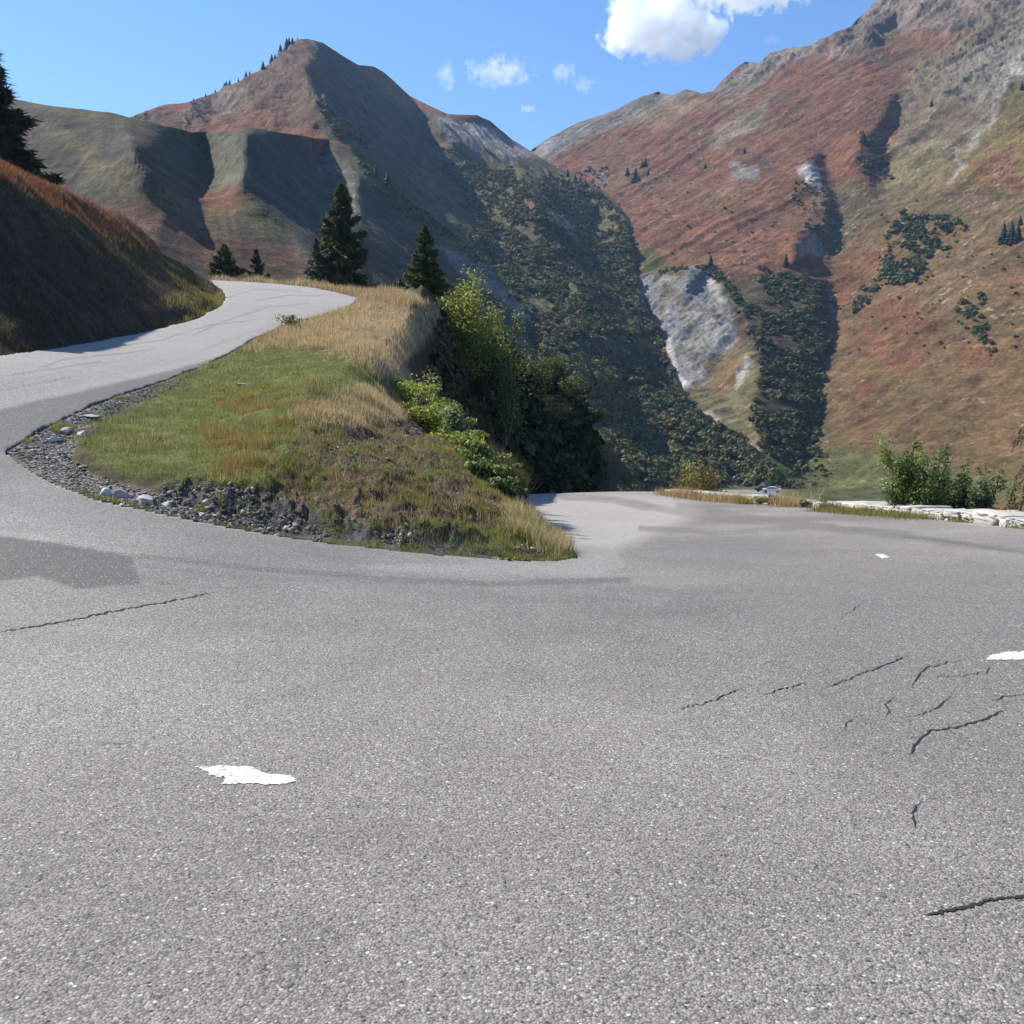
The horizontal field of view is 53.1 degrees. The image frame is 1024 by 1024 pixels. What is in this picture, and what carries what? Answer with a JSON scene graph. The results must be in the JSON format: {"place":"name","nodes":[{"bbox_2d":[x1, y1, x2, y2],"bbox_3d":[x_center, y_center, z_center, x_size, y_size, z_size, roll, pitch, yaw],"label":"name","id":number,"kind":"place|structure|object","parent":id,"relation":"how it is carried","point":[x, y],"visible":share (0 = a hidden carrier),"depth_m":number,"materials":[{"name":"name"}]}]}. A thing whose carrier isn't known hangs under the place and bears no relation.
{"place":"outdoors","nodes":[
{"label":"outdoors","id":0,"kind":"place"},
{"bbox_2d":[7,377,540,560],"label":"shale gravel","id":1,"kind":"structure","parent":0,"point":[84,484],"depth_m":11.51,"materials":[{"name":"grey gravel"}]},
{"bbox_2d":[8,99,542,371],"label":"hill","id":2,"kind":"structure","parent":0,"point":[193,200],"depth_m":299.21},
{"bbox_2d":[384,172,391,185],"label":"spruce tree","id":3,"kind":"object","parent":2,"relation":"on","point":[387,179],"visible":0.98,"depth_m":507.07,"materials":[{"name":"green plant"}]},
{"bbox_2d":[352,152,536,323],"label":"spur scrub","id":4,"kind":"object","parent":2,"relation":"on","point":[399,195],"visible":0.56,"depth_m":512.20,"materials":[{"name":"green plant"}]},
{"bbox_2d":[0,163,810,561],"bbox_3d":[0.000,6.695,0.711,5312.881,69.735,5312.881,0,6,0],"label":"ground","id":5,"kind":"structure","parent":0,"point":[94,463],"depth_m":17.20,"materials":[{"name":"green plant"}]},
{"bbox_2d":[0,50,69,187],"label":"spruce tree","id":6,"kind":"object","parent":5,"relation":"on","point":[15,123],"visible":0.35,"depth_m":55.72,"materials":[{"name":"green plant"}]},
{"bbox_2d":[48,436,63,441],"bbox_3d":[-6.152,-0.982,13.732,0.144,0.078,0.240,4,7,30],"label":"rock","id":7,"kind":"object","parent":5,"relation":"on","point":[53,438],"visible":1,"depth_m":13.70,"materials":[{"name":"stone"}]},
{"bbox_2d":[59,427,73,434],"bbox_3d":[-6.182,-1.119,14.192,0.230,0.121,0.235,0,6,0],"label":"rock","id":8,"kind":"object","parent":5,"relation":"on","point":[67,430],"visible":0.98,"depth_m":14.12,"materials":[{"name":"stone"}]},
{"bbox_2d":[77,430,87,436],"bbox_3d":[-5.846,-1.066,13.984,0.162,0.103,0.157,-4,7,-30],"label":"rock","id":9,"kind":"object","parent":5,"relation":"on","point":[82,432],"visible":0.76,"depth_m":13.96,"materials":[{"name":"stone"}]},
{"bbox_2d":[83,414,99,417],"bbox_3d":[-6.227,-1.427,15.207,0.252,0.049,0.396,0,6,0],"label":"rock","id":10,"kind":"object","parent":5,"relation":"on","point":[92,415],"visible":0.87,"depth_m":15.09,"materials":[{"name":"stone"}]},
{"bbox_2d":[99,487,111,495],"bbox_3d":[-4.591,-0.221,11.589,0.140,0.122,0.199,-1,6,-10],"label":"rock","id":11,"kind":"object","parent":5,"relation":"on","point":[106,491],"visible":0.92,"depth_m":11.56,"materials":[{"name":"stone"}]},
{"bbox_2d":[0,159,215,354],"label":"heath","id":12,"kind":"object","parent":5,"relation":"on","point":[8,168],"visible":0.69,"depth_m":29.57,"materials":[{"name":"brown plant"}]},
{"bbox_2d":[112,489,135,498],"bbox_3d":[-4.355,-0.163,11.518,0.268,0.203,0.163,-3,7,-23],"label":"rock","id":13,"kind":"object","parent":5,"relation":"on","point":[121,493],"visible":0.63,"depth_m":11.45,"materials":[{"name":"stone"}]},
{"bbox_2d":[137,494,153,504],"bbox_3d":[-4.073,-0.094,11.343,0.225,0.194,0.269,-2,6,-18],"label":"rock","id":14,"kind":"object","parent":5,"relation":"on","point":[143,499],"visible":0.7,"depth_m":11.28,"materials":[{"name":"stone"}]},
{"bbox_2d":[161,501,172,507],"bbox_3d":[-3.802,-0.062,11.320,0.158,0.123,0.223,2,6,18],"label":"rock","id":15,"kind":"object","parent":5,"relation":"on","point":[164,504],"visible":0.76,"depth_m":11.25,"materials":[{"name":"stone"}]},
{"bbox_2d":[206,242,247,280],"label":"spruce tree","id":16,"kind":"object","parent":5,"relation":"on","point":[224,262],"visible":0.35,"depth_m":77.94,"materials":[{"name":"green plant"}]},
{"bbox_2d":[243,249,269,278],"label":"spruce tree","id":17,"kind":"object","parent":5,"relation":"on","point":[256,260],"visible":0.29,"depth_m":80.09,"materials":[{"name":"green plant"}]},
{"bbox_2d":[272,314,302,326],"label":"weed clump","id":18,"kind":"object","parent":5,"relation":"on","point":[290,320],"visible":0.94,"depth_m":34.59,"materials":[{"name":"green plant"}]},
{"bbox_2d":[303,237,327,283],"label":"spruce tree","id":19,"kind":"object","parent":5,"relation":"on","point":[314,261],"visible":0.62,"depth_m":67.45,"materials":[{"name":"green plant"}]},
{"bbox_2d":[304,182,378,289],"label":"spruce tree","id":20,"kind":"object","parent":5,"relation":"on","point":[342,244],"visible":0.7,"depth_m":67.96,"materials":[{"name":"green plant"}]},
{"bbox_2d":[186,272,600,557],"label":"dry grass","id":21,"kind":"structure","parent":5,"relation":"on","point":[541,527],"depth_m":16.57,"materials":[{"name":"beige plant"}]},
{"bbox_2d":[383,278,408,288],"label":"shrub","id":22,"kind":"object","parent":5,"relation":"on","point":[399,283],"visible":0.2,"depth_m":64.50,"materials":[{"name":"green plant"}]},
{"bbox_2d":[388,374,439,405],"bbox_3d":[-2.501,-2.891,24.389,1.530,0.814,1.791,0,6,0],"label":"willow bush","id":23,"kind":"object","parent":5,"relation":"on","point":[403,391],"visible":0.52,"depth_m":24.10,"materials":[{"name":"green plant"}]},
{"bbox_2d":[408,365,442,433],"bbox_3d":[-1.850,-2.244,22.917,1.170,2.062,1.563,3,7,29],"label":"willow bush","id":24,"kind":"object","parent":5,"relation":"on","point":[433,385],"visible":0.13,"depth_m":22.61,"materials":[{"name":"green plant"}]},
{"bbox_2d":[402,223,450,298],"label":"spruce tree","id":25,"kind":"object","parent":5,"relation":"on","point":[426,272],"visible":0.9,"depth_m":50.31,"materials":[{"name":"green plant"}]},
{"bbox_2d":[398,396,476,433],"bbox_3d":[-1.528,-1.869,19.917,1.504,0.771,1.415,4,8,36],"label":"willow bush","id":26,"kind":"object","parent":5,"relation":"on","point":[431,421],"visible":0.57,"depth_m":19.68,"materials":[{"name":"green plant"}]},
{"bbox_2d":[425,429,489,446],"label":"willow bush","id":27,"kind":"object","parent":5,"relation":"on","point":[459,437],"visible":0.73,"depth_m":16.93,"materials":[{"name":"green plant"}]},
{"bbox_2d":[438,401,478,434],"bbox_3d":[-1.025,-1.541,18.608,0.734,0.980,1.009,-1,6,-13],"label":"willow bush","id":28,"kind":"object","parent":5,"relation":"on","point":[454,422],"visible":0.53,"depth_m":18.38,"materials":[{"name":"green plant"}]},
{"bbox_2d":[436,264,511,379],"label":"bush","id":29,"kind":"object","parent":5,"relation":"on","point":[464,329],"visible":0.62,"depth_m":55.44,"materials":[{"name":"green plant"}]},
{"bbox_2d":[447,439,511,464],"bbox_3d":[-0.510,-0.872,15.397,0.775,0.461,0.899,-5,8,-41],"label":"willow bush","id":30,"kind":"object","parent":5,"relation":"on","point":[479,451],"visible":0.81,"depth_m":15.39,"materials":[{"name":"green plant"}]},
{"bbox_2d":[473,347,508,408],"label":"bush","id":31,"kind":"object","parent":5,"relation":"on","point":[481,392],"visible":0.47,"depth_m":59.26,"materials":[{"name":"green plant"}]},
{"bbox_2d":[464,459,523,479],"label":"willow bush","id":32,"kind":"object","parent":5,"relation":"on","point":[485,469],"visible":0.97,"depth_m":14.31,"materials":[{"name":"green plant"}]},
{"bbox_2d":[472,278,538,446],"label":"bush","id":33,"kind":"object","parent":5,"relation":"on","point":[508,411],"visible":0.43,"depth_m":63.28,"materials":[{"name":"green plant"}]},
{"bbox_2d":[485,476,529,497],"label":"willow bush","id":34,"kind":"object","parent":5,"relation":"on","point":[504,484],"visible":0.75,"depth_m":13.77,"materials":[{"name":"green plant"}]},
{"bbox_2d":[502,362,522,418],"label":"bush","id":35,"kind":"object","parent":5,"relation":"on","point":[516,395],"visible":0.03,"depth_m":69.38,"materials":[{"name":"green plant"}]},
{"bbox_2d":[429,308,608,493],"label":"shade scrub","id":36,"kind":"object","parent":5,"relation":"on","point":[554,463],"visible":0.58,"depth_m":72.69,"materials":[{"name":"green plant"}]},
{"bbox_2d":[516,341,556,397],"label":"bush","id":37,"kind":"object","parent":5,"relation":"on","point":[538,382],"visible":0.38,"depth_m":76.93,"materials":[{"name":"green plant"}]},
{"bbox_2d":[527,354,570,382],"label":"bush","id":38,"kind":"object","parent":5,"relation":"on","point":[555,364],"visible":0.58,"depth_m":82.61,"materials":[{"name":"green plant"}]},
{"bbox_2d":[534,386,580,428],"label":"bush","id":39,"kind":"object","parent":5,"relation":"on","point":[556,414],"visible":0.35,"depth_m":79.02,"materials":[{"name":"green plant"}]},
{"bbox_2d":[555,388,594,401],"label":"bush","id":40,"kind":"object","parent":5,"relation":"on","point":[582,396],"visible":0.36,"depth_m":84.71,"materials":[{"name":"green plant"}]},
{"bbox_2d":[557,375,598,399],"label":"bush","id":41,"kind":"object","parent":5,"relation":"on","point":[575,385],"visible":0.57,"depth_m":86.67,"materials":[{"name":"green plant"}]},
{"bbox_2d":[587,402,609,426],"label":"bush","id":42,"kind":"object","parent":5,"relation":"on","point":[595,413],"visible":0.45,"depth_m":89.89,"materials":[{"name":"green plant"}]},
{"bbox_2d":[603,437,620,447],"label":"bush","id":43,"kind":"object","parent":5,"relation":"on","point":[610,443],"visible":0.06,"depth_m":92.14,"materials":[{"name":"green plant"}]},
{"bbox_2d":[615,482,643,491],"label":"bush","id":44,"kind":"object","parent":5,"relation":"on","point":[627,489],"visible":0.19,"depth_m":48.24,"materials":[{"name":"green plant"}]},
{"bbox_2d":[668,459,727,492],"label":"bush","id":45,"kind":"object","parent":5,"relation":"on","point":[707,483],"visible":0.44,"depth_m":44.90,"materials":[{"name":"green plant"}]},
{"bbox_2d":[665,489,821,507],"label":"parapet wall","id":46,"kind":"structure","parent":5,"relation":"on","point":[753,495],"depth_m":31.48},
{"bbox_2d":[751,496,765,503],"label":"leafy plant","id":47,"kind":"object","parent":5,"relation":"on","point":[756,499],"visible":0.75,"depth_m":29.19,"materials":[{"name":"green plant"}]},
{"bbox_2d":[759,494,783,503],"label":"leafy plant","id":48,"kind":"object","parent":5,"relation":"on","point":[768,498],"visible":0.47,"depth_m":28.52,"materials":[{"name":"green plant"}]},
{"bbox_2d":[795,499,812,506],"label":"leafy plant","id":49,"kind":"object","parent":5,"relation":"on","point":[804,503],"visible":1,"depth_m":26.23,"materials":[{"name":"green plant"}]},
{"bbox_2d":[874,431,934,505],"bbox_3d":[8.039,-0.759,20.934,1.234,1.797,0.890,0,6,0],"label":"sapling","id":50,"kind":"object","parent":5,"relation":"on","point":[901,467],"visible":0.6,"depth_m":20.89,"materials":[{"name":"green plant"}]},
{"bbox_2d":[879,470,952,509],"bbox_3d":[8.131,-0.328,20.598,1.117,1.127,1.275,-5,8,-41],"label":"sapling","id":51,"kind":"object","parent":5,"relation":"on","point":[918,491],"visible":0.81,"depth_m":20.46,"materials":[{"name":"green plant"}]},
{"bbox_2d":[813,501,1023,527],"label":"parapet wall","id":52,"kind":"structure","parent":5,"relation":"on","point":[993,517],"depth_m":18.07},
{"bbox_2d":[923,443,957,504],"bbox_3d":[8.982,-0.449,21.594,0.826,1.998,0.871,0,6,0],"label":"sapling","id":53,"kind":"object","parent":5,"relation":"on","point":[935,479],"visible":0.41,"depth_m":21.53,"materials":[{"name":"green plant"}]},
{"bbox_2d":[940,517,972,523],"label":"grass tuft","id":54,"kind":"object","parent":5,"relation":"on","point":[959,520],"visible":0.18,"depth_m":17.68,"materials":[{"name":"green plant"}]},
{"bbox_2d":[937,458,977,508],"bbox_3d":[9.259,-0.217,21.122,0.888,1.837,0.670,0,6,0],"label":"sapling","id":55,"kind":"object","parent":5,"relation":"on","point":[961,495],"visible":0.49,"depth_m":21.10,"materials":[{"name":"green plant"}]},
{"bbox_2d":[964,460,1010,509],"bbox_3d":[9.508,-0.112,20.549,0.707,1.875,0.708,0,6,0],"label":"sapling","id":56,"kind":"object","parent":5,"relation":"on","point":[983,500],"visible":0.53,"depth_m":20.46,"materials":[{"name":"green plant"}]},
{"bbox_2d":[1000,403,1023,510],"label":"larch tree","id":57,"kind":"object","parent":5,"relation":"on","point":[1016,444],"visible":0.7,"depth_m":17.18,"materials":[{"name":"green plant"}]},
{"bbox_2d":[1001,487,1023,510],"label":"sapling","id":58,"kind":"object","parent":5,"relation":"on","point":[1011,502],"visible":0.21,"depth_m":20.06,"materials":[{"name":"green plant"}]},
{"bbox_2d":[1001,523,1023,528],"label":"grass tuft","id":59,"kind":"object","parent":5,"relation":"on","point":[1018,527],"visible":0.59,"depth_m":16.05,"materials":[{"name":"green plant"}]},
{"bbox_2d":[0,0,875,150],"label":"sky","id":60,"kind":"structure","parent":0,"point":[536,70],"materials":[{"name":"blue"}]},
{"bbox_2d":[130,39,781,491],"bbox_3d":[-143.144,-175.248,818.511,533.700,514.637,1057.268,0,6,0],"label":"hill with peak","id":61,"kind":"structure","parent":0,"point":[406,139],"depth_m":750.09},
{"bbox_2d":[283,38,288,49],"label":"spruce tree","id":62,"kind":"object","parent":61,"relation":"on","point":[286,45],"visible":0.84,"depth_m":810.08,"materials":[{"name":"green plant"}]},
{"bbox_2d":[315,98,781,488],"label":"alder scrub","id":63,"kind":"object","parent":61,"relation":"on","point":[656,470],"visible":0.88,"depth_m":554.53,"materials":[{"name":"green plant"}]},
{"bbox_2d":[0,280,1023,1023],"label":"road","id":64,"kind":"structure","parent":0,"point":[650,758],"depth_m":4.57,"materials":[{"name":"grey asphalt"}]},
{"bbox_2d":[195,765,296,784],"bbox_3d":[-1.143,1.120,4.370,0.474,0.008,0.223,0,6,0],"label":"road marking","id":65,"kind":"object","parent":64,"relation":"on","point":[240,774],"visible":1,"depth_m":4.36,"materials":[{"name":"paint"}]},
{"bbox_2d":[648,485,756,503],"bbox_3d":[6.185,-0.623,32.748,2.030,0.605,6.375,-2,6,-16],"label":"grass tuft","id":66,"kind":"object","parent":64,"relation":"on","point":[688,494],"visible":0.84,"depth_m":32.63,"materials":[{"name":"beige plant"}]},
{"bbox_2d":[730,496,758,504],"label":"grass tuft","id":67,"kind":"object","parent":64,"relation":"on","point":[746,501],"visible":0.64,"depth_m":29.53,"materials":[{"name":"plant"}]},
{"bbox_2d":[760,484,830,507],"bbox_3d":[7.490,-0.479,27.229,1.889,0.871,2.397,0,6,0],"label":"grass tuft","id":68,"kind":"object","parent":64,"relation":"on","point":[787,501],"visible":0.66,"depth_m":27.06,"materials":[{"name":"beige plant"}]},
{"bbox_2d":[810,499,849,509],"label":"grass tuft","id":69,"kind":"object","parent":64,"relation":"on","point":[824,503],"visible":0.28,"depth_m":24.16,"materials":[{"name":"green plant"}]},
{"bbox_2d":[795,504,951,520],"bbox_3d":[7.550,-0.018,21.218,1.907,0.655,6.552,0,6,-4],"label":"grass tuft","id":70,"kind":"object","parent":64,"relation":"on","point":[865,511],"visible":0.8,"depth_m":20.72,"materials":[{"name":"plant"}]},
{"bbox_2d":[876,554,888,557],"bbox_3d":[4.363,0.520,12.031,0.129,0.032,0.612,1,6,11],"label":"road marking","id":71,"kind":"object","parent":64,"relation":"on","point":[882,556],"visible":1,"depth_m":12.01,"materials":[{"name":"paint"}]},
{"bbox_2d":[987,651,1023,659],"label":"road marking","id":72,"kind":"object","parent":64,"relation":"on","point":[1015,655],"visible":1,"depth_m":6.55,"materials":[{"name":"paint"}]},
{"bbox_2d":[531,0,1023,510],"bbox_3d":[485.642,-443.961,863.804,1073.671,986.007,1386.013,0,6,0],"label":"mountain","id":73,"kind":"structure","parent":0,"point":[887,70],"depth_m":726.09,"materials":[{"name":"brown plant"}]},
{"bbox_2d":[630,167,640,182],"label":"spruce tree","id":74,"kind":"object","parent":73,"relation":"on","point":[635,176],"visible":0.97,"depth_m":968.50,"materials":[{"name":"green plant"}]},
{"bbox_2d":[706,255,714,267],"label":"spruce tree","id":75,"kind":"object","parent":73,"relation":"on","point":[710,263],"visible":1,"depth_m":685.76,"materials":[{"name":"green plant"}]},
{"bbox_2d":[781,254,789,265],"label":"spruce tree","id":76,"kind":"object","parent":73,"relation":"on","point":[785,262],"visible":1,"depth_m":664.67,"materials":[{"name":"green plant"}]},
{"bbox_2d":[576,131,1023,488],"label":"gully scrub","id":77,"kind":"object","parent":73,"relation":"on","point":[775,423],"visible":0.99,"depth_m":583.30,"materials":[{"name":"green plant"}]},
{"bbox_2d":[859,129,866,142],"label":"spruce tree","id":78,"kind":"object","parent":73,"relation":"on","point":[862,138],"visible":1,"depth_m":825.29,"materials":[{"name":"green plant"}]},
{"bbox_2d":[996,222,1007,244],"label":"spruce tree","id":79,"kind":"object","parent":73,"relation":"on","point":[1002,237],"visible":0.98,"depth_m":583.35,"materials":[{"name":"green plant"}]},
{"bbox_2d":[1002,221,1016,244],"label":"spruce tree","id":80,"kind":"object","parent":73,"relation":"on","point":[1010,235],"visible":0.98,"depth_m":578.10,"materials":[{"name":"green plant"}]},
{"bbox_2d":[1013,223,1022,242],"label":"spruce tree","id":81,"kind":"object","parent":73,"relation":"on","point":[1018,235],"visible":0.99,"depth_m":574.82,"materials":[{"name":"green plant"}]},
{"bbox_2d":[1017,215,1023,225],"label":"spruce tree","id":82,"kind":"object","parent":73,"relation":"on","point":[1020,221],"visible":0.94,"depth_m":598.66,"materials":[{"name":"green plant"}]},
{"bbox_2d":[711,488,928,503],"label":"valley ground","id":83,"kind":"structure","parent":0,"point":[838,494],"depth_m":229.38,"materials":[{"name":"green plant"}]},
{"bbox_2d":[755,486,768,491],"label":"parked car","id":84,"kind":"object","parent":83,"relation":"on","point":[758,489],"visible":0.57,"depth_m":249.77,"materials":[{"name":"grey paint"}]},
{"bbox_2d":[762,486,781,492],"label":"parked car","id":85,"kind":"object","parent":83,"relation":"on","point":[769,488],"visible":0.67,"depth_m":229.24,"materials":[{"name":"white paint"}]}
]}

